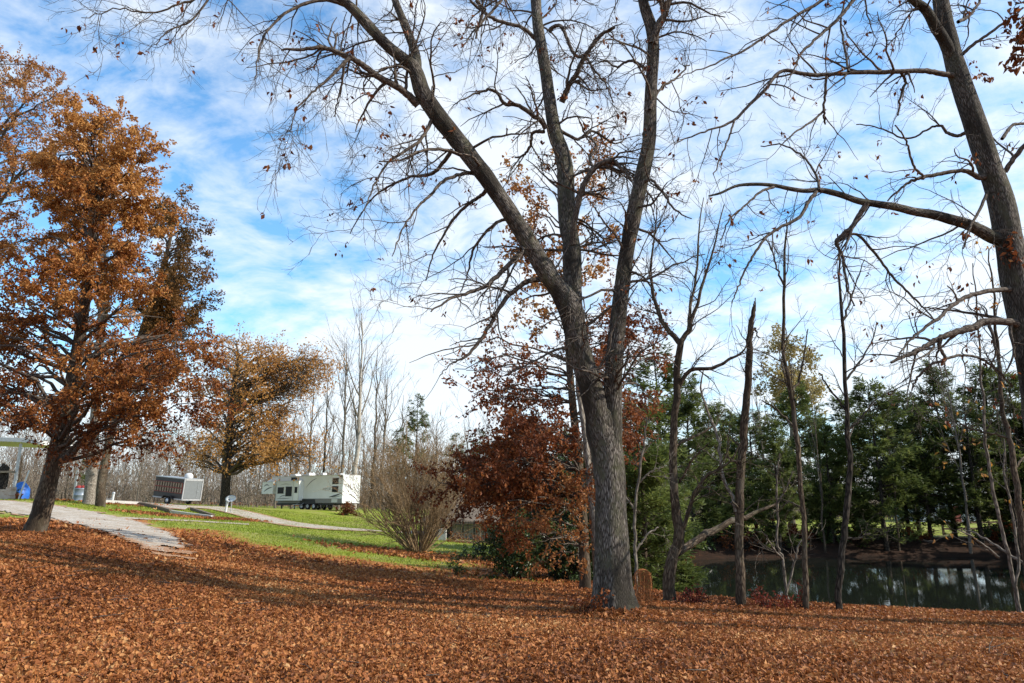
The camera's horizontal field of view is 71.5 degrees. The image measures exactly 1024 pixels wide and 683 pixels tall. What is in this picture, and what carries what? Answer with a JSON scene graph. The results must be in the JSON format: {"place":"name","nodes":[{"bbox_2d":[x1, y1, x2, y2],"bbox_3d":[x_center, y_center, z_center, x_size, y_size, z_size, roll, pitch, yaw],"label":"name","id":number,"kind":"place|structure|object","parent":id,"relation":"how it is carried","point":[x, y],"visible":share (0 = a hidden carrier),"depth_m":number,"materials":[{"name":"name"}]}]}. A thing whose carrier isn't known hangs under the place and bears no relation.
{"place":"outdoors","nodes":[
{"label":"outdoors","id":0,"kind":"place"},
{"bbox_2d":[0,500,196,561],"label":"gravel drive","id":1,"kind":"structure","parent":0,"point":[85,517],"depth_m":27.35,"materials":[{"name":"grey gravel"}]},
{"bbox_2d":[133,502,190,509],"bbox_3d":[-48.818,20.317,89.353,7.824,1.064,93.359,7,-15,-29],"label":"gravel pad","id":2,"kind":"object","parent":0,"point":[178,506],"visible":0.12,"depth_m":55.72,"materials":[{"name":"grey gravel"}]},
{"bbox_2d":[153,473,203,503],"bbox_3d":[-28.951,12.551,60.911,4.715,2.760,2.420,-1,-12,26],"label":"cargo trailer","id":3,"kind":"object","parent":2,"relation":"on","point":[188,488],"visible":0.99,"depth_m":59.86,"materials":[{"name":"grey paint"}]},
{"bbox_2d":[121,517,248,524],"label":"worn footpath","id":4,"kind":"structure","parent":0,"point":[176,520],"depth_m":35.92,"materials":[{"name":"grey gravel"}]},
{"bbox_2d":[188,505,411,533],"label":"gravel lane","id":5,"kind":"structure","parent":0,"point":[243,513],"depth_m":53.51,"materials":[{"name":"grey gravel"}]},
{"bbox_2d":[0,498,1010,584],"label":"lawn","id":6,"kind":"structure","parent":0,"point":[327,511],"depth_m":37.60,"materials":[{"name":"green plant"}]},
{"bbox_2d":[0,463,9,488],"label":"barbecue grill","id":7,"kind":"object","parent":6,"relation":"on","point":[4,478],"visible":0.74,"depth_m":43.59,"materials":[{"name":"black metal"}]},
{"bbox_2d":[0,487,16,499],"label":"brick wall","id":8,"kind":"structure","parent":6,"relation":"on","point":[8,493],"depth_m":41.85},
{"bbox_2d":[16,482,29,498],"bbox_3d":[-31.183,9.542,45.001,1.185,1.339,1.104,0,-13,0],"label":"tarp cover","id":9,"kind":"object","parent":6,"relation":"on","point":[25,491],"visible":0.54,"depth_m":44.87,"materials":[{"name":"blue plastic"}]},
{"bbox_2d":[0,41,71,280],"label":"oak tree","id":10,"kind":"object","parent":6,"relation":"on","point":[7,146],"visible":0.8,"depth_m":33.03,"materials":[{"name":"brown plant"}]},
{"bbox_2d":[0,437,80,498],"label":"carport","id":11,"kind":"object","parent":6,"relation":"on","point":[13,442],"visible":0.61,"depth_m":44.06,"materials":[{"name":"white paint"}]},
{"bbox_2d":[73,485,83,500],"bbox_3d":[-27.035,9.556,44.551,0.770,1.050,0.908,7,-15,-28],"label":"metal bin","id":12,"kind":"object","parent":6,"relation":"on","point":[78,491],"visible":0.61,"depth_m":44.20,"materials":[{"name":"silver metal"}]},
{"bbox_2d":[26,159,157,504],"bbox_3d":[-27.367,-1.407,44.314,8.034,23.066,10.460,0,-13,0],"label":"hardwood tree","id":13,"kind":"object","parent":6,"relation":"on","point":[89,494],"visible":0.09,"depth_m":42.71,"materials":[{"name":"brown plant"}]},
{"bbox_2d":[134,429,154,501],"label":"bare tree","id":14,"kind":"object","parent":6,"relation":"on","point":[141,464],"visible":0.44,"depth_m":93.58,"materials":[{"name":"grey plant"}]},
{"bbox_2d":[139,502,172,512],"bbox_3d":[-24.766,11.503,49.171,0.250,0.843,9.045,10,-16,-38],"label":"edging timber","id":15,"kind":"object","parent":6,"relation":"on","point":[165,509],"visible":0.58,"depth_m":48.01,"materials":[{"name":"grey wood"}]},
{"bbox_2d":[94,183,225,506],"bbox_3d":[-20.666,-0.318,43.008,5.692,20.657,7.711,8,-15,-31],"label":"oak tree","id":16,"kind":"object","parent":6,"relation":"on","point":[174,281],"visible":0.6,"depth_m":42.83,"materials":[{"name":"brown plant"}]},
{"bbox_2d":[170,510,212,516],"bbox_3d":[-20.391,11.028,45.178,3.244,0.592,0.220,-4,-14,18],"label":"edging timber","id":17,"kind":"object","parent":6,"relation":"on","point":[181,512],"visible":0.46,"depth_m":45.20,"materials":[{"name":"wood"}]},
{"bbox_2d":[161,321,346,506],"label":"oak tree","id":18,"kind":"object","parent":6,"relation":"on","point":[274,447],"visible":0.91,"depth_m":74.10,"materials":[{"name":"orange plant"}]},
{"bbox_2d":[261,473,360,509],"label":"camper trailer","id":19,"kind":"object","parent":6,"relation":"on","point":[302,492],"visible":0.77,"depth_m":76.62,"materials":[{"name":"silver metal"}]},
{"bbox_2d":[290,349,348,508],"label":"bare tree","id":20,"kind":"object","parent":6,"relation":"on","point":[312,420],"visible":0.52,"depth_m":97.67,"materials":[{"name":"grey plant"}]},
{"bbox_2d":[320,340,351,508],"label":"bare tree","id":21,"kind":"object","parent":6,"relation":"on","point":[324,461],"visible":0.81,"depth_m":94.92,"materials":[{"name":"grey plant"}]},
{"bbox_2d":[320,304,371,509],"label":"bare tree","id":22,"kind":"object","parent":6,"relation":"on","point":[344,425],"visible":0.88,"depth_m":92.43,"materials":[{"name":"grey plant"}]},
{"bbox_2d":[335,500,361,515],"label":"bush","id":23,"kind":"object","parent":6,"relation":"on","point":[347,504],"visible":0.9,"depth_m":69.60,"materials":[{"name":"brown plant"}]},
{"bbox_2d":[316,269,400,508],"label":"bare tree","id":24,"kind":"object","parent":6,"relation":"on","point":[359,413],"visible":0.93,"depth_m":94.89,"materials":[{"name":"grey plant"}]},
{"bbox_2d":[367,313,401,508],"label":"bare tree","id":25,"kind":"object","parent":6,"relation":"on","point":[375,431],"visible":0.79,"depth_m":97.33,"materials":[{"name":"grey plant"}]},
{"bbox_2d":[362,345,417,509],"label":"bare tree","id":26,"kind":"object","parent":6,"relation":"on","point":[386,404],"visible":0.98,"depth_m":92.30,"materials":[{"name":"grey plant"}]},
{"bbox_2d":[382,426,407,484],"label":"pine tree","id":27,"kind":"object","parent":6,"relation":"on","point":[401,429],"visible":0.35,"depth_m":94.88,"materials":[{"name":"green plant"}]},
{"bbox_2d":[394,379,419,502],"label":"bare tree","id":28,"kind":"object","parent":6,"relation":"on","point":[403,432],"visible":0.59,"depth_m":100.25,"materials":[{"name":"grey plant"}]},
{"bbox_2d":[318,416,503,551],"bbox_3d":[-4.287,6.936,35.285,8.609,7.058,9.506,-11,-17,39],"label":"bare shrub","id":29,"kind":"object","parent":6,"relation":"on","point":[409,509],"visible":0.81,"depth_m":34.50,"materials":[{"name":"brown plant"}]},
{"bbox_2d":[401,392,432,492],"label":"pine tree","id":30,"kind":"object","parent":6,"relation":"on","point":[411,427],"visible":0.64,"depth_m":87.65,"materials":[{"name":"green plant"}]},
{"bbox_2d":[441,554,464,573],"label":"bush","id":31,"kind":"object","parent":6,"relation":"on","point":[457,570],"visible":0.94,"depth_m":21.57,"materials":[{"name":"green plant"}]},
{"bbox_2d":[443,432,465,493],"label":"pine tree","id":32,"kind":"object","parent":6,"relation":"on","point":[453,438],"visible":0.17,"depth_m":81.41,"materials":[{"name":"green plant"}]},
{"bbox_2d":[451,385,475,477],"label":"bare tree","id":33,"kind":"object","parent":6,"relation":"on","point":[464,427],"visible":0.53,"depth_m":69.81,"materials":[{"name":"grey plant"}]},
{"bbox_2d":[417,499,512,539],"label":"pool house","id":34,"kind":"structure","parent":6,"relation":"on","point":[470,523],"depth_m":59.12,"materials":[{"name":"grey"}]},
{"bbox_2d":[433,519,498,539],"bbox_3d":[-2.519,12.686,47.363,6.596,1.988,0.088,-4,-14,17],"label":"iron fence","id":35,"kind":"object","parent":6,"relation":"on","point":[468,525],"visible":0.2,"depth_m":47.58,"materials":[{"name":"black metal"}]},
{"bbox_2d":[445,521,495,543],"bbox_3d":[-2.378,12.333,44.407,4.486,2.102,2.371,0,-13,0],"label":"bush","id":36,"kind":"object","parent":6,"relation":"on","point":[478,538],"visible":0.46,"depth_m":44.16,"materials":[{"name":"orange plant"}]},
{"bbox_2d":[456,508,566,581],"bbox_3d":[0.070,6.205,21.510,3.443,2.532,3.192,0,-13,0],"label":"bush","id":37,"kind":"object","parent":6,"relation":"on","point":[506,562],"visible":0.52,"depth_m":20.89,"materials":[{"name":"green plant"}]},
{"bbox_2d":[707,407,768,531],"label":"pine tree","id":38,"kind":"object","parent":6,"relation":"on","point":[727,416],"visible":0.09,"depth_m":63.27,"materials":[{"name":"green plant"}]},
{"bbox_2d":[725,409,785,528],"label":"pine tree","id":39,"kind":"object","parent":6,"relation":"on","point":[733,450],"visible":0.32,"depth_m":53.21,"materials":[{"name":"green plant"}]},
{"bbox_2d":[751,322,837,524],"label":"broadleaf tree","id":40,"kind":"object","parent":6,"relation":"on","point":[777,391],"visible":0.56,"depth_m":72.33,"materials":[{"name":"yellow plant"}]},
{"bbox_2d":[758,380,839,529],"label":"pine tree","id":41,"kind":"object","parent":6,"relation":"on","point":[786,408],"visible":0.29,"depth_m":54.38,"materials":[{"name":"green plant"}]},
{"bbox_2d":[791,401,844,499],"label":"pine tree","id":42,"kind":"object","parent":6,"relation":"on","point":[823,418],"visible":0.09,"depth_m":65.57,"materials":[{"name":"green plant"}]},
{"bbox_2d":[814,392,898,535],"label":"pine tree","id":43,"kind":"object","parent":6,"relation":"on","point":[863,468],"visible":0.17,"depth_m":51.19,"materials":[{"name":"green plant"}]},
{"bbox_2d":[862,384,935,531],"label":"pine tree","id":44,"kind":"object","parent":6,"relation":"on","point":[880,431],"visible":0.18,"depth_m":52.65,"materials":[{"name":"green plant"}]},
{"bbox_2d":[876,389,964,529],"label":"pine tree","id":45,"kind":"object","parent":6,"relation":"on","point":[903,406],"visible":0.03,"depth_m":64.85,"materials":[{"name":"green plant"}]},
{"bbox_2d":[893,358,995,537],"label":"pine tree","id":46,"kind":"object","parent":6,"relation":"on","point":[933,390],"visible":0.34,"depth_m":50.32,"materials":[{"name":"green plant"}]},
{"bbox_2d":[941,362,1023,527],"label":"pine tree","id":47,"kind":"object","parent":6,"relation":"on","point":[986,371],"visible":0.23,"depth_m":51.81,"materials":[{"name":"green plant"}]},
{"bbox_2d":[998,372,1023,502],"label":"pine tree","id":48,"kind":"object","parent":6,"relation":"on","point":[1021,427],"visible":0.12,"depth_m":49.74,"materials":[{"name":"green plant"}]},
{"bbox_2d":[0,501,1014,682],"bbox_3d":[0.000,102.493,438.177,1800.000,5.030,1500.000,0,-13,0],"label":"ground","id":49,"kind":"structure","parent":0,"point":[210,606],"depth_m":11.27,"materials":[{"name":"brown plant"}]},
{"bbox_2d":[18,395,42,481],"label":"bare tree","id":50,"kind":"object","parent":49,"relation":"on","point":[22,458],"visible":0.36,"depth_m":71.11,"materials":[{"name":"grey plant"}]},
{"bbox_2d":[0,86,251,532],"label":"oak tree","id":51,"kind":"object","parent":49,"relation":"on","point":[91,186],"visible":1,"depth_m":20.06,"materials":[{"name":"brown plant"}]},
{"bbox_2d":[39,0,744,616],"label":"oak tree","id":52,"kind":"object","parent":49,"relation":"on","point":[603,428],"visible":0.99,"depth_m":13.04,"materials":[{"name":"brown plant"}]},
{"bbox_2d":[0,389,1017,520],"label":"wood","id":53,"kind":"object","parent":49,"relation":"on","point":[248,495],"visible":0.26,"depth_m":111.18,"materials":[{"name":"brown plant"}]},
{"bbox_2d":[0,371,1023,682],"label":"fallen leaves","id":54,"kind":"object","parent":49,"relation":"on","point":[764,656],"depth_m":9.67,"materials":[{"name":"brown plant"}]},
{"bbox_2d":[407,252,674,587],"bbox_3d":[0.828,0.655,19.656,7.535,12.233,7.018,0,-13,0],"label":"oak tree","id":55,"kind":"object","parent":49,"relation":"on","point":[505,480],"visible":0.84,"depth_m":18.23,"materials":[{"name":"brown plant"}]},
{"bbox_2d":[511,452,594,578],"bbox_3d":[1.342,5.896,24.483,3.580,4.564,3.886,0,-13,0],"label":"bush","id":56,"kind":"object","parent":49,"relation":"on","point":[555,512],"visible":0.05,"depth_m":24.01,"materials":[{"name":"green plant"}]},
{"bbox_2d":[495,117,621,571],"bbox_3d":[1.559,-0.092,21.321,4.108,14.659,4.409,0,-13,0],"label":"oak tree","id":57,"kind":"object","parent":49,"relation":"on","point":[599,269],"visible":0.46,"depth_m":21.81,"materials":[{"name":"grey plant"}]},
{"bbox_2d":[535,498,592,581],"bbox_3d":[1.973,6.272,22.227,2.522,2.927,3.008,8,-15,-31],"label":"bush","id":58,"kind":"object","parent":49,"relation":"on","point":[572,574],"visible":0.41,"depth_m":21.72,"materials":[{"name":"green plant"}]},
{"bbox_2d":[571,380,594,549],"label":"slim tree","id":59,"kind":"object","parent":49,"relation":"on","point":[586,454],"visible":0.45,"depth_m":17.24,"materials":[{"name":"brown plant"}]},
{"bbox_2d":[565,588,613,615],"bbox_3d":[1.289,4.423,11.903,0.826,0.616,0.527,0,-13,0],"label":"seedling","id":60,"kind":"object","parent":49,"relation":"on","point":[587,603],"visible":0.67,"depth_m":11.86,"materials":[{"name":"red plant"}]},
{"bbox_2d":[588,384,693,589],"bbox_3d":[4.286,5.329,23.528,3.522,7.801,3.528,-7,-15,29],"label":"young pine","id":61,"kind":"object","parent":49,"relation":"on","point":[644,507],"visible":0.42,"depth_m":23.07,"materials":[{"name":"green plant"}]},
{"bbox_2d":[633,569,653,606],"bbox_3d":[2.564,4.852,13.870,0.360,0.785,0.295,0,-13,0],"label":"tree stump","id":62,"kind":"object","parent":49,"relation":"on","point":[643,580],"visible":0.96,"depth_m":13.79,"materials":[{"name":"brown wood"}]},
{"bbox_2d":[623,392,688,591],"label":"slim tree","id":63,"kind":"object","parent":49,"relation":"on","point":[635,549],"visible":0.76,"depth_m":14.74,"materials":[{"name":"grey plant"}]},
{"bbox_2d":[627,433,709,592],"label":"young pine","id":64,"kind":"object","parent":49,"relation":"on","point":[687,580],"visible":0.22,"depth_m":27.52,"materials":[{"name":"green plant"}]},
{"bbox_2d":[672,584,714,604],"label":"seedling","id":65,"kind":"object","parent":49,"relation":"on","point":[688,592],"visible":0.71,"depth_m":14.93,"materials":[{"name":"red plant"}]},
{"bbox_2d":[600,176,795,601],"bbox_3d":[4.274,0.709,16.069,4.255,10.392,3.307,0,-13,0],"label":"slim tree","id":66,"kind":"object","parent":49,"relation":"on","point":[670,568],"visible":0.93,"depth_m":15.88,"materials":[{"name":"brown plant"}]},
{"bbox_2d":[678,493,775,556],"bbox_3d":[4.973,4.103,16.248,3.074,1.485,0.744,9,-16,-35],"label":"fallen log","id":67,"kind":"object","parent":66,"relation":"on","point":[704,534],"visible":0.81,"depth_m":16.10,"materials":[{"name":"wood"}]},
{"bbox_2d":[705,298,784,604],"bbox_3d":[5.257,2.406,15.665,2.239,6.995,1.348,7,-14,-26],"label":"dead snag","id":68,"kind":"object","parent":49,"relation":"on","point":[740,585],"visible":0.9,"depth_m":15.50,"materials":[{"name":"grey wood"}]},
{"bbox_2d":[724,197,818,609],"bbox_3d":[5.946,1.220,15.727,2.890,9.393,1.858,13,-18,-43],"label":"slim tree","id":69,"kind":"object","parent":49,"relation":"on","point":[791,389],"visible":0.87,"depth_m":15.54,"materials":[{"name":"brown plant"}]},
{"bbox_2d":[749,585,794,608],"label":"seedling","id":70,"kind":"object","parent":49,"relation":"on","point":[763,600],"visible":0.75,"depth_m":14.65,"materials":[{"name":"red plant"}]},
{"bbox_2d":[729,447,825,599],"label":"slim tree","id":71,"kind":"object","parent":49,"relation":"on","point":[781,556],"visible":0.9,"depth_m":15.57,"materials":[{"name":"grey plant"}]},
{"bbox_2d":[776,582,813,609],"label":"seedling","id":72,"kind":"object","parent":49,"relation":"on","point":[787,603],"visible":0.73,"depth_m":14.71,"materials":[{"name":"red plant"}]},
{"bbox_2d":[600,0,1023,451],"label":"oak tree","id":73,"kind":"object","parent":49,"relation":"on","point":[1004,235],"visible":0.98,"depth_m":13.58,"materials":[{"name":"brown plant"}]},
{"bbox_2d":[801,206,916,610],"bbox_3d":[8.213,1.367,15.823,3.124,9.196,1.772,8,-15,-32],"label":"slim tree","id":74,"kind":"object","parent":49,"relation":"on","point":[842,549],"visible":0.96,"depth_m":15.47,"materials":[{"name":"brown plant"}]},
{"bbox_2d":[923,235,1023,612],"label":"slim tree","id":75,"kind":"object","parent":49,"relation":"on","point":[1014,580],"visible":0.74,"depth_m":16.05,"materials":[{"name":"brown plant"}]},
{"bbox_2d":[926,238,1023,566],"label":"slim tree","id":76,"kind":"object","parent":49,"relation":"on","point":[1014,465],"visible":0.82,"depth_m":16.08,"materials":[{"name":"brown plant"}]},
{"bbox_2d":[964,529,1022,564],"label":"fallen branch","id":77,"kind":"object","parent":49,"relation":"on","point":[1001,549],"visible":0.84,"depth_m":17.65,"materials":[{"name":"grey wood"}]},
{"bbox_2d":[996,0,1023,75],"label":"oak tree","id":78,"kind":"object","parent":49,"relation":"on","point":[1019,39],"visible":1,"depth_m":11.70,"materials":[{"name":"brown plant"}]},
{"bbox_2d":[0,0,1023,497],"label":"sky","id":79,"kind":"structure","parent":0,"point":[212,128],"materials":[{"name":"blue"}]},
{"bbox_2d":[655,537,1021,566],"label":"pond bank","id":80,"kind":"structure","parent":0,"point":[943,547],"depth_m":44.98,"materials":[{"name":"green plant"}]},
{"bbox_2d":[622,340,716,554],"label":"pine tree","id":81,"kind":"object","parent":80,"relation":"on","point":[686,407],"visible":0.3,"depth_m":39.84,"materials":[{"name":"green plant"}]},
{"bbox_2d":[647,372,734,544],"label":"pine tree","id":82,"kind":"object","parent":80,"relation":"on","point":[709,512],"visible":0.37,"depth_m":44.88,"materials":[{"name":"green plant"}]},
{"bbox_2d":[684,527,715,553],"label":"bush","id":83,"kind":"object","parent":80,"relation":"on","point":[705,546],"visible":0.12,"depth_m":42.26,"materials":[{"name":"green plant"}]},
{"bbox_2d":[684,399,758,535],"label":"pine tree","id":84,"kind":"object","parent":80,"relation":"on","point":[730,510],"visible":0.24,"depth_m":48.79,"materials":[{"name":"green plant"}]},
{"bbox_2d":[698,519,749,540],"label":"bush","id":85,"kind":"object","parent":80,"relation":"on","point":[729,529],"visible":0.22,"depth_m":46.65,"materials":[{"name":"green plant"}]},
{"bbox_2d":[714,524,785,550],"bbox_3d":[15.116,12.617,44.914,4.945,2.533,3.188,0,-13,0],"label":"bush","id":86,"kind":"object","parent":80,"relation":"on","point":[728,541],"visible":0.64,"depth_m":44.62,"materials":[{"name":"green plant"}]},
{"bbox_2d":[727,344,775,538],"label":"bare tree","id":87,"kind":"object","parent":80,"relation":"on","point":[758,417],"visible":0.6,"depth_m":48.15,"materials":[{"name":"grey plant"}]},
{"bbox_2d":[743,519,785,541],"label":"bush","id":88,"kind":"object","parent":80,"relation":"on","point":[745,531],"visible":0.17,"depth_m":47.55,"materials":[{"name":"green plant"}]},
{"bbox_2d":[744,415,814,553],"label":"pine tree","id":89,"kind":"object","parent":80,"relation":"on","point":[770,485],"visible":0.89,"depth_m":44.93,"materials":[{"name":"green plant"}]},
{"bbox_2d":[782,520,815,546],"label":"bush","id":90,"kind":"object","parent":80,"relation":"on","point":[794,528],"visible":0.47,"depth_m":46.52,"materials":[{"name":"green plant"}]},
{"bbox_2d":[801,368,826,552],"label":"bare tree","id":91,"kind":"object","parent":80,"relation":"on","point":[821,493],"visible":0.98,"depth_m":45.97,"materials":[{"name":"grey plant"}]},
{"bbox_2d":[809,523,852,544],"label":"bush","id":92,"kind":"object","parent":80,"relation":"on","point":[830,533],"visible":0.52,"depth_m":46.33,"materials":[{"name":"green plant"}]},
{"bbox_2d":[797,419,867,543],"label":"pine tree","id":93,"kind":"object","parent":80,"relation":"on","point":[835,474],"visible":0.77,"depth_m":46.92,"materials":[{"name":"green plant"}]},
{"bbox_2d":[834,374,931,550],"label":"pine tree","id":94,"kind":"object","parent":80,"relation":"on","point":[881,472],"visible":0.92,"depth_m":46.01,"materials":[{"name":"green plant"}]},
{"bbox_2d":[875,362,900,550],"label":"bare tree","id":95,"kind":"object","parent":80,"relation":"on","point":[898,543],"visible":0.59,"depth_m":45.85,"materials":[{"name":"grey plant"}]},
{"bbox_2d":[866,521,920,542],"bbox_3d":[25.107,12.945,47.503,2.472,1.906,3.416,3,-13,-11],"label":"bush","id":96,"kind":"object","parent":80,"relation":"on","point":[894,535],"visible":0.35,"depth_m":46.98,"materials":[{"name":"green plant"}]},
{"bbox_2d":[893,521,934,540],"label":"bush","id":97,"kind":"object","parent":80,"relation":"on","point":[920,536],"visible":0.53,"depth_m":47.99,"materials":[{"name":"green plant"}]},
{"bbox_2d":[884,401,972,539],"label":"pine tree","id":98,"kind":"object","parent":80,"relation":"on","point":[919,463],"visible":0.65,"depth_m":47.62,"materials":[{"name":"green plant"}]},
{"bbox_2d":[918,321,975,553],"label":"bare tree","id":99,"kind":"object","parent":80,"relation":"on","point":[965,497],"visible":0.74,"depth_m":46.10,"materials":[{"name":"grey plant"}]},
{"bbox_2d":[925,394,1019,542],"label":"pine tree","id":100,"kind":"object","parent":80,"relation":"on","point":[973,490],"visible":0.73,"depth_m":47.25,"materials":[{"name":"green plant"}]},
{"bbox_2d":[961,520,1012,540],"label":"bush","id":101,"kind":"object","parent":80,"relation":"on","point":[987,531],"visible":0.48,"depth_m":47.41,"materials":[{"name":"green plant"}]},
{"bbox_2d":[975,367,1023,526],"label":"pine tree","id":102,"kind":"object","parent":80,"relation":"on","point":[1002,493],"visible":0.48,"depth_m":48.55,"materials":[{"name":"green plant"}]},
{"bbox_2d":[988,514,1013,541],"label":"bush","id":103,"kind":"object","parent":80,"relation":"on","point":[994,533],"visible":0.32,"depth_m":46.69,"materials":[{"name":"green plant"}]},
{"bbox_2d":[984,348,1019,547],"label":"bare tree","id":104,"kind":"object","parent":80,"relation":"on","point":[1013,508],"visible":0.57,"depth_m":46.45,"materials":[{"name":"grey plant"}]},
{"bbox_2d":[656,557,1023,611],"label":"pond water","id":105,"kind":"structure","parent":0,"point":[976,583],"depth_m":30.56,"materials":[{"name":"green liquid"}]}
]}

